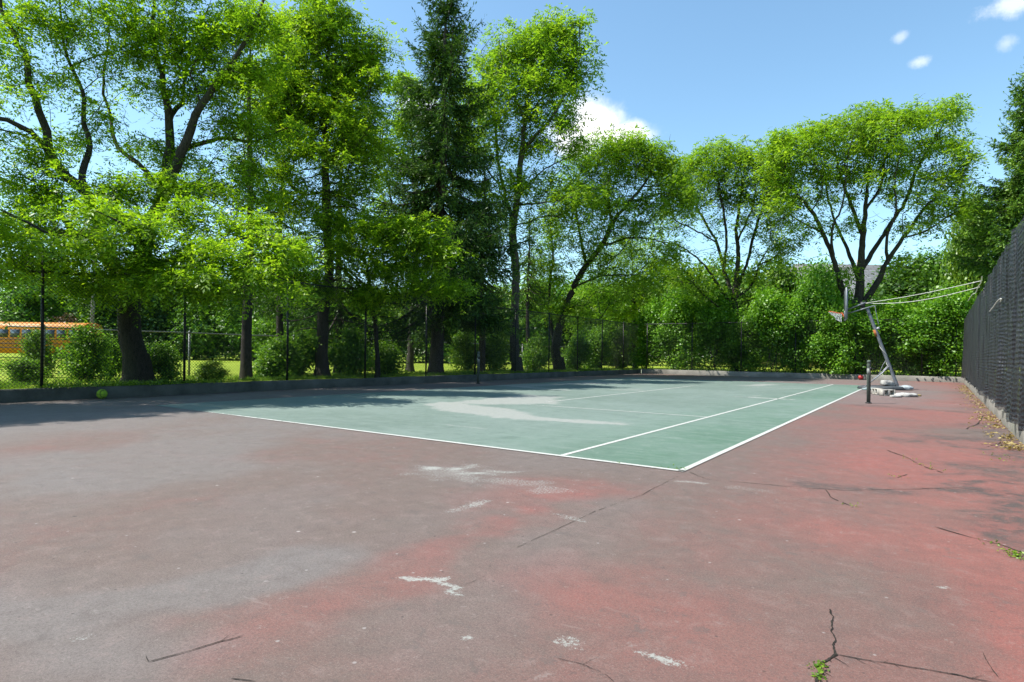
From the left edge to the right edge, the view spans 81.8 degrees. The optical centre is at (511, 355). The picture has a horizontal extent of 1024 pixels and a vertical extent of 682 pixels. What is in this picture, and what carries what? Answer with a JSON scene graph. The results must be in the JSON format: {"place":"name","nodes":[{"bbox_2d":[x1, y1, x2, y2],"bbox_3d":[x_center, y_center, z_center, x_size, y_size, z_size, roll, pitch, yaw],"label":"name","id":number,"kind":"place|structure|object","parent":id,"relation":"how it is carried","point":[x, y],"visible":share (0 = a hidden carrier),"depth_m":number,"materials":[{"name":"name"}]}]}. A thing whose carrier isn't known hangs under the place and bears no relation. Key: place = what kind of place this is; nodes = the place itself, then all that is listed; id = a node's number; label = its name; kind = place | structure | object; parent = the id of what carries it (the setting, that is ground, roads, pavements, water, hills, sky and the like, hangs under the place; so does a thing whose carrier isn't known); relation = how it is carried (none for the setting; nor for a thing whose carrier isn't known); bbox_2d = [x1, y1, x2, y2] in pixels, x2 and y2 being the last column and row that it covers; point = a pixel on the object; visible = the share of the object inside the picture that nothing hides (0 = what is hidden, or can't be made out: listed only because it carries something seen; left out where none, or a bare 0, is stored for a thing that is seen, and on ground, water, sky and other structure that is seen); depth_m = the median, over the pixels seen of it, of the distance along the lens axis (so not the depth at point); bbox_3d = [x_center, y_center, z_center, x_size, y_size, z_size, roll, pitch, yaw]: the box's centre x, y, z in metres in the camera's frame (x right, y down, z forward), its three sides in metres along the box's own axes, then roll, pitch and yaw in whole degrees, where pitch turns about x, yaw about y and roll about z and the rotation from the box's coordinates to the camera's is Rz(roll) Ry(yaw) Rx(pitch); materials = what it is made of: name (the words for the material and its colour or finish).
{"place":"outdoors","nodes":[
{"label":"outdoors","id":0,"kind":"place"},
{"bbox_2d":[0,367,631,388],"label":"grass","id":1,"kind":"structure","parent":0,"point":[352,375],"depth_m":18.29,"materials":[{"name":"green plant"}]},
{"bbox_2d":[14,318,943,362],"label":"woodland","id":2,"kind":"object","parent":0,"point":[424,354],"depth_m":95.46,"materials":[{"name":"green plant"}]},
{"bbox_2d":[0,352,1019,408],"bbox_3d":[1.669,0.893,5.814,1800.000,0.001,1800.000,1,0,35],"label":"lawn","id":3,"kind":"structure","parent":0,"point":[238,367],"depth_m":38.31,"materials":[{"name":"green plant"}]},
{"bbox_2d":[0,356,54,383],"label":"shrub","id":4,"kind":"object","parent":3,"relation":"on","point":[22,368],"visible":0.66,"depth_m":14.53,"materials":[{"name":"green plant"}]},
{"bbox_2d":[0,203,57,329],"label":"locust tree","id":5,"kind":"object","parent":3,"relation":"on","point":[4,227],"visible":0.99,"depth_m":11.36,"materials":[{"name":"green plant"}]},
{"bbox_2d":[14,323,63,377],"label":"shrub","id":6,"kind":"object","parent":3,"relation":"on","point":[26,350],"visible":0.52,"depth_m":18.16,"materials":[{"name":"green plant"}]},
{"bbox_2d":[0,259,91,322],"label":"broadleaf tree","id":7,"kind":"object","parent":3,"relation":"on","point":[48,311],"visible":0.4,"depth_m":57.18,"materials":[{"name":"green plant"}]},
{"bbox_2d":[0,322,102,357],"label":"school bus","id":8,"kind":"object","parent":3,"relation":"on","point":[53,335],"visible":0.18,"depth_m":44.83,"materials":[{"name":"orange metal"}]},
{"bbox_2d":[47,312,82,358],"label":"plum shrub","id":9,"kind":"object","parent":3,"relation":"on","point":[68,319],"visible":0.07,"depth_m":52.96,"materials":[{"name":"green plant"}]},
{"bbox_2d":[45,318,120,381],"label":"shrub","id":10,"kind":"object","parent":3,"relation":"on","point":[89,350],"visible":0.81,"depth_m":16.04,"materials":[{"name":"green plant"}]},
{"bbox_2d":[96,331,121,377],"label":"shrub","id":11,"kind":"object","parent":3,"relation":"on","point":[116,353],"visible":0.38,"depth_m":18.09,"materials":[{"name":"green plant"}]},
{"bbox_2d":[63,275,164,353],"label":"broadleaf tree","id":12,"kind":"object","parent":3,"relation":"on","point":[112,323],"visible":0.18,"depth_m":54.55,"materials":[{"name":"green plant"}]},
{"bbox_2d":[141,272,183,347],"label":"broadleaf tree","id":13,"kind":"object","parent":3,"relation":"on","point":[163,316],"visible":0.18,"depth_m":58.79,"materials":[{"name":"green plant"}]},
{"bbox_2d":[143,339,189,381],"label":"shrub","id":14,"kind":"object","parent":3,"relation":"on","point":[171,356],"visible":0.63,"depth_m":16.46,"materials":[{"name":"green plant"}]},
{"bbox_2d":[0,0,336,382],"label":"locust tree","id":15,"kind":"object","parent":3,"relation":"on","point":[102,212],"visible":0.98,"depth_m":15.17,"materials":[{"name":"green plant"}]},
{"bbox_2d":[163,277,236,359],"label":"broadleaf tree","id":16,"kind":"object","parent":3,"relation":"on","point":[197,321],"visible":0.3,"depth_m":57.17,"materials":[{"name":"green plant"}]},
{"bbox_2d":[191,358,233,380],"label":"shrub","id":17,"kind":"object","parent":3,"relation":"on","point":[216,370],"visible":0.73,"depth_m":17.25,"materials":[{"name":"green plant"}]},
{"bbox_2d":[198,277,272,360],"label":"broadleaf tree","id":18,"kind":"object","parent":3,"relation":"on","point":[233,329],"visible":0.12,"depth_m":55.43,"materials":[{"name":"green plant"}]},
{"bbox_2d":[210,39,297,378],"bbox_3d":[-8.035,-4.718,18.455,2.986,11.093,2.629,1,0,8],"label":"spruce tree","id":19,"kind":"object","parent":3,"relation":"on","point":[247,350],"visible":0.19,"depth_m":18.37,"materials":[{"name":"green plant"}]},
{"bbox_2d":[235,318,286,365],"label":"shrub","id":20,"kind":"object","parent":3,"relation":"on","point":[262,330],"visible":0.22,"depth_m":24.38,"materials":[{"name":"green plant"}]},
{"bbox_2d":[252,330,313,377],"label":"shrub","id":21,"kind":"object","parent":3,"relation":"on","point":[257,369],"visible":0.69,"depth_m":19.40,"materials":[{"name":"green plant"}]},
{"bbox_2d":[241,142,337,339],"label":"spruce tree","id":22,"kind":"object","parent":3,"relation":"on","point":[277,315],"visible":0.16,"depth_m":21.32,"materials":[{"name":"green plant"}]},
{"bbox_2d":[252,286,334,342],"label":"broadleaf tree","id":23,"kind":"object","parent":3,"relation":"on","point":[298,318],"visible":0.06,"depth_m":52.75,"materials":[{"name":"green plant"}]},
{"bbox_2d":[283,325,330,376],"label":"shrub","id":24,"kind":"object","parent":3,"relation":"on","point":[310,343],"visible":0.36,"depth_m":20.74,"materials":[{"name":"green plant"}]},
{"bbox_2d":[8,325,608,378],"bbox_3d":[-2.166,0.133,32.666,0.086,1.725,40.401,1,0,35],"label":"chain link fence","id":25,"kind":"object","parent":3,"relation":"on","point":[24,327],"visible":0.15,"depth_m":20.06,"materials":[{"name":"black metal"}]},
{"bbox_2d":[214,0,415,377],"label":"tall tree","id":26,"kind":"object","parent":3,"relation":"on","point":[345,127],"visible":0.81,"depth_m":20.18,"materials":[{"name":"green plant"}]},
{"bbox_2d":[263,162,404,373],"bbox_3d":[-7.108,-4.332,24.647,5.696,10.346,5.540,1,0,-43],"label":"spruce tree","id":27,"kind":"object","parent":3,"relation":"on","point":[339,316],"visible":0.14,"depth_m":24.36,"materials":[{"name":"green plant"}]},
{"bbox_2d":[293,282,402,357],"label":"broadleaf tree","id":28,"kind":"object","parent":3,"relation":"on","point":[380,321],"visible":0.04,"depth_m":54.59,"materials":[{"name":"green plant"}]},
{"bbox_2d":[328,320,372,374],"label":"shrub","id":29,"kind":"object","parent":3,"relation":"on","point":[350,355],"visible":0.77,"depth_m":21.75,"materials":[{"name":"green plant"}]},
{"bbox_2d":[253,208,482,377],"bbox_3d":[-4.972,-2.113,19.851,8.100,6.270,3.569,1,0,1],"label":"locust tree","id":30,"kind":"object","parent":3,"relation":"on","point":[428,248],"visible":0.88,"depth_m":19.53,"materials":[{"name":"green plant"}]},
{"bbox_2d":[357,310,400,370],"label":"shrub","id":31,"kind":"object","parent":3,"relation":"on","point":[369,369],"visible":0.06,"depth_m":28.98,"materials":[{"name":"green plant"}]},
{"bbox_2d":[367,336,407,374],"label":"shrub","id":32,"kind":"object","parent":3,"relation":"on","point":[389,358],"visible":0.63,"depth_m":22.85,"materials":[{"name":"green plant"}]},
{"bbox_2d":[141,305,656,365],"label":"undergrowth","id":33,"kind":"object","parent":3,"relation":"on","point":[233,348],"visible":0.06,"depth_m":57.56,"materials":[{"name":"green plant"}]},
{"bbox_2d":[380,284,423,355],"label":"broadleaf tree","id":34,"kind":"object","parent":3,"relation":"on","point":[398,314],"visible":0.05,"depth_m":57.47,"materials":[{"name":"green plant"}]},
{"bbox_2d":[321,67,506,371],"bbox_3d":[-4.802,-6.438,29.077,9.012,15.443,5.033,1,0,8],"label":"tall tree","id":35,"kind":"object","parent":3,"relation":"on","point":[403,127],"visible":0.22,"depth_m":28.86,"materials":[{"name":"green plant"}]},
{"bbox_2d":[346,0,539,374],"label":"spruce tree","id":36,"kind":"object","parent":3,"relation":"on","point":[442,156],"visible":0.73,"depth_m":24.87,"materials":[{"name":"green plant"}]},
{"bbox_2d":[415,289,506,363],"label":"broadleaf tree","id":37,"kind":"object","parent":3,"relation":"on","point":[445,354],"visible":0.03,"depth_m":55.48,"materials":[{"name":"green plant"}]},
{"bbox_2d":[444,328,486,370],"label":"shrub","id":38,"kind":"object","parent":3,"relation":"on","point":[463,350],"visible":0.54,"depth_m":30.22,"materials":[{"name":"green plant"}]},
{"bbox_2d":[446,145,537,371],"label":"spruce tree","id":39,"kind":"object","parent":3,"relation":"on","point":[497,291],"visible":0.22,"depth_m":28.89,"materials":[{"name":"green plant"}]},
{"bbox_2d":[473,332,513,371],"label":"shrub","id":40,"kind":"object","parent":3,"relation":"on","point":[499,345],"visible":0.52,"depth_m":30.16,"materials":[{"name":"green plant"}]},
{"bbox_2d":[473,281,525,357],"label":"broadleaf tree","id":41,"kind":"object","parent":3,"relation":"on","point":[503,305],"visible":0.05,"depth_m":57.74,"materials":[{"name":"green plant"}]},
{"bbox_2d":[502,211,559,368],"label":"spruce tree","id":42,"kind":"object","parent":3,"relation":"on","point":[535,297],"visible":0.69,"depth_m":33.11,"materials":[{"name":"green plant"}]},
{"bbox_2d":[520,331,554,369],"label":"shrub","id":43,"kind":"object","parent":3,"relation":"on","point":[536,344],"visible":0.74,"depth_m":32.24,"materials":[{"name":"green plant"}]},
{"bbox_2d":[495,272,587,354],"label":"broadleaf tree","id":44,"kind":"object","parent":3,"relation":"on","point":[562,290],"visible":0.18,"depth_m":56.13,"materials":[{"name":"green plant"}]},
{"bbox_2d":[453,2,638,371],"bbox_3d":[1.181,-8.426,30.550,10.756,19.304,7.033,1,0,13],"label":"locust tree","id":45,"kind":"object","parent":3,"relation":"on","point":[535,51],"visible":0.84,"depth_m":29.65,"materials":[{"name":"green plant"}]},
{"bbox_2d":[560,332,594,369],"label":"shrub","id":46,"kind":"object","parent":3,"relation":"on","point":[572,356],"visible":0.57,"depth_m":35.12,"materials":[{"name":"green plant"}]},
{"bbox_2d":[560,276,629,350],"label":"broadleaf tree","id":47,"kind":"object","parent":3,"relation":"on","point":[587,304],"visible":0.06,"depth_m":58.22,"materials":[{"name":"green plant"}]},
{"bbox_2d":[581,324,616,368],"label":"shrub","id":48,"kind":"object","parent":3,"relation":"on","point":[605,348],"visible":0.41,"depth_m":38.02,"materials":[{"name":"green plant"}]},
{"bbox_2d":[557,268,646,367],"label":"young tree","id":49,"kind":"object","parent":3,"relation":"on","point":[595,295],"visible":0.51,"depth_m":40.58,"materials":[{"name":"green plant"}]},
{"bbox_2d":[554,230,675,367],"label":"young tree","id":50,"kind":"object","parent":3,"relation":"on","point":[634,304],"visible":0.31,"depth_m":43.50,"materials":[{"name":"green plant"}]},
{"bbox_2d":[519,122,715,369],"bbox_3d":[5.717,-6.168,33.333,11.513,14.924,7.652,1,0,6],"label":"locust tree","id":51,"kind":"object","parent":3,"relation":"on","point":[620,155],"visible":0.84,"depth_m":32.62,"materials":[{"name":"green plant"}]},
{"bbox_2d":[598,324,636,368],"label":"shrub","id":52,"kind":"object","parent":3,"relation":"on","point":[617,352],"visible":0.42,"depth_m":39.47,"materials":[{"name":"green plant"}]},
{"bbox_2d":[611,279,649,363],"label":"broadleaf tree","id":53,"kind":"object","parent":3,"relation":"on","point":[626,320],"visible":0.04,"depth_m":60.90,"materials":[{"name":"green plant"}]},
{"bbox_2d":[625,293,668,368],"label":"hedge shrub","id":54,"kind":"object","parent":3,"relation":"on","point":[650,317],"visible":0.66,"depth_m":41.16,"materials":[{"name":"green plant"}]},
{"bbox_2d":[627,254,720,359],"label":"broadleaf tree","id":55,"kind":"object","parent":3,"relation":"on","point":[664,283],"visible":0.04,"depth_m":56.49,"materials":[{"name":"green plant"}]},
{"bbox_2d":[646,282,703,369],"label":"hedge shrub","id":56,"kind":"object","parent":3,"relation":"on","point":[674,311],"visible":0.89,"depth_m":39.38,"materials":[{"name":"green plant"}]},
{"bbox_2d":[680,284,745,370],"bbox_3d":[13.024,-1.833,38.884,4.366,5.916,3.678,1,0,42],"label":"hedge shrub","id":57,"kind":"object","parent":3,"relation":"on","point":[710,313],"visible":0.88,"depth_m":38.27,"materials":[{"name":"green plant"}]},
{"bbox_2d":[630,134,825,370],"bbox_3d":[14.099,-6.898,38.862,13.458,15.991,7.431,1,0,-6],"label":"locust tree","id":58,"kind":"object","parent":3,"relation":"on","point":[703,161],"visible":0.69,"depth_m":38.10,"materials":[{"name":"green plant"}]},
{"bbox_2d":[708,313,748,370],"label":"hedge shrub","id":59,"kind":"object","parent":3,"relation":"on","point":[730,335],"visible":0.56,"depth_m":37.69,"materials":[{"name":"green plant"}]},
{"bbox_2d":[685,257,781,366],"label":"broadleaf tree","id":60,"kind":"object","parent":3,"relation":"on","point":[743,296],"visible":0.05,"depth_m":58.12,"materials":[{"name":"green plant"}]},
{"bbox_2d":[728,316,775,371],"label":"hedge shrub","id":61,"kind":"object","parent":3,"relation":"on","point":[754,345],"visible":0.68,"depth_m":36.94,"materials":[{"name":"green plant"}]},
{"bbox_2d":[738,253,807,367],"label":"broadleaf tree","id":62,"kind":"object","parent":3,"relation":"on","point":[784,278],"visible":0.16,"depth_m":54.40,"materials":[{"name":"green plant"}]},
{"bbox_2d":[738,283,814,372],"bbox_3d":[16.100,-1.615,35.661,4.596,5.546,3.678,1,0,43],"label":"hedge shrub","id":63,"kind":"object","parent":3,"relation":"on","point":[770,309],"visible":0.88,"depth_m":35.22,"materials":[{"name":"green plant"}]},
{"bbox_2d":[644,317,960,376],"bbox_3d":[16.000,-0.448,35.103,17.186,3.275,0.077,1,0,35],"label":"chain link fence","id":64,"kind":"object","parent":3,"relation":"on","point":[854,372],"visible":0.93,"depth_m":34.85,"materials":[{"name":"black metal"}]},
{"bbox_2d":[662,348,961,376],"bbox_3d":[17.172,0.316,35.618,16.849,1.515,2.904,1,0,35],"label":"ground ivy","id":65,"kind":"object","parent":3,"relation":"on","point":[759,367],"visible":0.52,"depth_m":36.16,"materials":[{"name":"green plant"}]},
{"bbox_2d":[780,259,855,372],"bbox_3d":[17.779,-2.237,35.071,3.765,6.858,4.708,1,0,-25],"label":"hedge shrub","id":66,"kind":"object","parent":3,"relation":"on","point":[812,292],"visible":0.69,"depth_m":34.62,"materials":[{"name":"green plant"}]},
{"bbox_2d":[787,252,854,367],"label":"broadleaf tree","id":67,"kind":"object","parent":3,"relation":"on","point":[826,267],"visible":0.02,"depth_m":51.74,"materials":[{"name":"green plant"}]},
{"bbox_2d":[799,291,867,374],"bbox_3d":[18.543,-1.255,34.035,3.645,4.877,3.476,1,0,28],"label":"hedge shrub","id":68,"kind":"object","parent":3,"relation":"on","point":[837,341],"visible":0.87,"depth_m":33.38,"materials":[{"name":"green plant"}]},
{"bbox_2d":[736,92,992,373],"bbox_3d":[21.732,-7.707,35.472,17.746,17.816,8.488,1,0,-9],"label":"locust tree","id":69,"kind":"object","parent":3,"relation":"on","point":[868,133],"visible":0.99,"depth_m":34.49,"materials":[{"name":"green plant"}]},
{"bbox_2d":[835,293,903,374],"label":"hedge shrub","id":70,"kind":"object","parent":3,"relation":"on","point":[868,329],"visible":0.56,"depth_m":32.76,"materials":[{"name":"green plant"}]},
{"bbox_2d":[864,279,901,367],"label":"broadleaf tree","id":71,"kind":"object","parent":3,"relation":"on","point":[879,347],"visible":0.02,"depth_m":53.28,"materials":[{"name":"green plant"}]},
{"bbox_2d":[859,292,946,375],"bbox_3d":[21.411,-1.146,32.557,3.765,4.715,4.708,1,0,-25],"label":"hedge shrub","id":72,"kind":"object","parent":3,"relation":"on","point":[913,334],"visible":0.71,"depth_m":31.75,"materials":[{"name":"green plant"}]},
{"bbox_2d":[864,246,947,357],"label":"broadleaf tree","id":73,"kind":"object","parent":3,"relation":"on","point":[893,287],"visible":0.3,"depth_m":48.70,"materials":[{"name":"green plant"}]},
{"bbox_2d":[900,242,953,371],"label":"broadleaf tree","id":74,"kind":"object","parent":3,"relation":"on","point":[937,280],"visible":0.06,"depth_m":47.09,"materials":[{"name":"green plant"}]},
{"bbox_2d":[900,289,965,377],"bbox_3d":[22.780,-1.104,31.485,3.848,4.674,3.476,1,0,28],"label":"hedge shrub","id":75,"kind":"object","parent":3,"relation":"on","point":[929,307],"visible":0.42,"depth_m":30.77,"materials":[{"name":"green plant"}]},
{"bbox_2d":[929,181,1002,300],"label":"broadleaf tree","id":76,"kind":"object","parent":3,"relation":"on","point":[961,277],"visible":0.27,"depth_m":43.82,"materials":[{"name":"green plant"}]},
{"bbox_2d":[929,280,1007,376],"bbox_3d":[23.550,-1.342,30.699,3.677,5.177,3.678,1,0,43],"label":"hedge shrub","id":77,"kind":"object","parent":3,"relation":"on","point":[960,299],"visible":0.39,"depth_m":30.28,"materials":[{"name":"green plant"}]},
{"bbox_2d":[945,64,1023,368],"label":"spruce tree","id":78,"kind":"object","parent":3,"relation":"on","point":[1007,211],"visible":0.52,"depth_m":33.25,"materials":[{"name":"green plant"}]},
{"bbox_2d":[0,373,1023,681],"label":"court surface","id":79,"kind":"object","parent":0,"point":[134,531],"visible":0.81,"depth_m":3.38,"materials":[{"name":"asphalt"}]},
{"bbox_2d":[96,389,107,398],"bbox_3d":[-9.440,0.894,13.612,0.228,0.229,0.229,1,0,35],"label":"ball","id":80,"kind":"object","parent":79,"relation":"on","point":[101,393],"visible":1,"depth_m":13.54,"materials":[{"name":"fabric"}]},
{"bbox_2d":[0,369,640,402],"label":"kerb","id":81,"kind":"structure","parent":79,"relation":"on","point":[35,394],"depth_m":16.70,"materials":[{"name":"concrete"}]},
{"bbox_2d":[0,245,638,387],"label":"chain link fence","id":82,"kind":"object","parent":81,"relation":"on","point":[42,335],"visible":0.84,"depth_m":18.16,"materials":[{"name":"black metal"}]},
{"bbox_2d":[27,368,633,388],"bbox_3d":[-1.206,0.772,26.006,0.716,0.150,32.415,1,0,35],"label":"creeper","id":83,"kind":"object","parent":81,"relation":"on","point":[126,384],"visible":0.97,"depth_m":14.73,"materials":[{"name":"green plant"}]},
{"bbox_2d":[203,411,683,470],"bbox_3d":[-2.816,1.080,8.949,11.000,0.001,0.074,1,0,35],"label":"baseline","id":84,"kind":"object","parent":79,"relation":"on","point":[475,444],"visible":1,"depth_m":7.22,"materials":[{"name":"paint"}]},
{"bbox_2d":[476,351,479,383],"bbox_3d":[-1.304,0.532,22.989,0.193,1.347,0.176,1,0,10],"label":"net post","id":85,"kind":"object","parent":79,"relation":"on","point":[478,364],"visible":0.95,"depth_m":22.95,"materials":[{"name":"metal"}]},
{"bbox_2d":[156,378,860,468],"bbox_3d":[3.983,1.167,18.697,10.970,0.001,23.770,1,0,35],"label":"green playing area","id":86,"kind":"object","parent":79,"relation":"on","point":[505,416],"visible":1,"depth_m":11.41,"materials":[{"name":"paint"}]},
{"bbox_2d":[561,384,832,454],"bbox_3d":[7.366,1.205,16.355,0.064,0.001,23.730,1,0,35],"label":"singles line","id":87,"kind":"object","parent":86,"relation":"on","point":[671,426],"visible":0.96,"depth_m":9.08,"materials":[{"name":"paint"}]},
{"bbox_2d":[678,389,861,470],"bbox_3d":[8.472,1.219,15.546,0.069,0.001,23.790,1,0,35],"label":"sideline","id":88,"kind":"object","parent":86,"relation":"on","point":[721,452],"visible":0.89,"depth_m":7.89,"materials":[{"name":"paint"}]},
{"bbox_2d":[641,369,962,382],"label":"kerb","id":89,"kind":"structure","parent":79,"relation":"on","point":[825,376],"depth_m":34.19,"materials":[{"name":"concrete"}]},
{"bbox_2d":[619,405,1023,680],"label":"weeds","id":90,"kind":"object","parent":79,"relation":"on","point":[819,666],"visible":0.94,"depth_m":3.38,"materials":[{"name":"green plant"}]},
{"bbox_2d":[815,609,837,681],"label":"crack","id":91,"kind":"object","parent":79,"relation":"on","point":[827,659],"visible":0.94,"depth_m":2.27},
{"bbox_2d":[828,287,904,389],"bbox_3d":[13.502,-0.638,22.501,2.613,3.854,1.067,1,0,35],"label":"basketball hoop","id":92,"kind":"object","parent":79,"relation":"on","point":[877,335],"visible":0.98,"depth_m":22.37,"materials":[{"name":"grey metal"}]},
{"bbox_2d":[880,380,894,385],"bbox_3d":[14.064,1.047,22.184,0.496,0.238,0.380,1,0,-6],"label":"sandbag","id":93,"kind":"object","parent":92,"relation":"on","point":[887,382],"visible":0.98,"depth_m":22.03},
{"bbox_2d":[865,360,873,403],"bbox_3d":[9.139,0.731,15.106,0.191,1.208,0.147,1,0,35],"label":"net post","id":94,"kind":"object","parent":79,"relation":"on","point":[869,368],"visible":0.94,"depth_m":15.08,"materials":[{"name":"metal"}]},
{"bbox_2d":[879,389,894,395],"bbox_3d":[11.700,1.167,18.441,0.400,0.190,0.190,1,0,-3],"label":"cinder block","id":95,"kind":"object","parent":79,"relation":"on","point":[885,392],"depth_m":18.40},
{"bbox_2d":[894,392,917,396],"bbox_3d":[12.094,1.202,18.070,0.658,0.130,0.438,1,0,-11],"label":"sandbag","id":96,"kind":"object","parent":79,"relation":"on","point":[903,394],"visible":0.91,"depth_m":17.90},
{"bbox_2d":[838,654,989,681],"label":"crack","id":97,"kind":"object","parent":79,"relation":"on","point":[915,667],"visible":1,"depth_m":2.15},
{"bbox_2d":[952,385,1023,450],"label":"dry leaves","id":98,"kind":"object","parent":79,"relation":"on","point":[1009,437],"visible":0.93,"depth_m":9.94,"materials":[{"name":"brown plant"}]},
{"bbox_2d":[963,378,1023,443],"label":"kerb","id":99,"kind":"structure","parent":79,"relation":"on","point":[1011,427],"depth_m":11.27,"materials":[{"name":"concrete"}]},
{"bbox_2d":[967,229,1023,411],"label":"chain link fence","id":100,"kind":"object","parent":99,"relation":"on","point":[1008,302],"visible":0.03,"depth_m":11.26,"materials":[{"name":"black metal"}]},
{"bbox_2d":[961,216,1023,430],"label":"windscreen","id":101,"kind":"object","parent":100,"relation":"attached to","point":[989,368],"visible":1,"depth_m":10.47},
{"bbox_2d":[0,0,1023,356],"label":"sky","id":102,"kind":"structure","parent":0,"point":[690,71],"materials":[{"name":"blue"}]},
{"bbox_2d":[764,259,930,367],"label":"house","id":103,"kind":"structure","parent":0,"point":[869,269],"depth_m":68.23,"materials":[{"name":"brick"}]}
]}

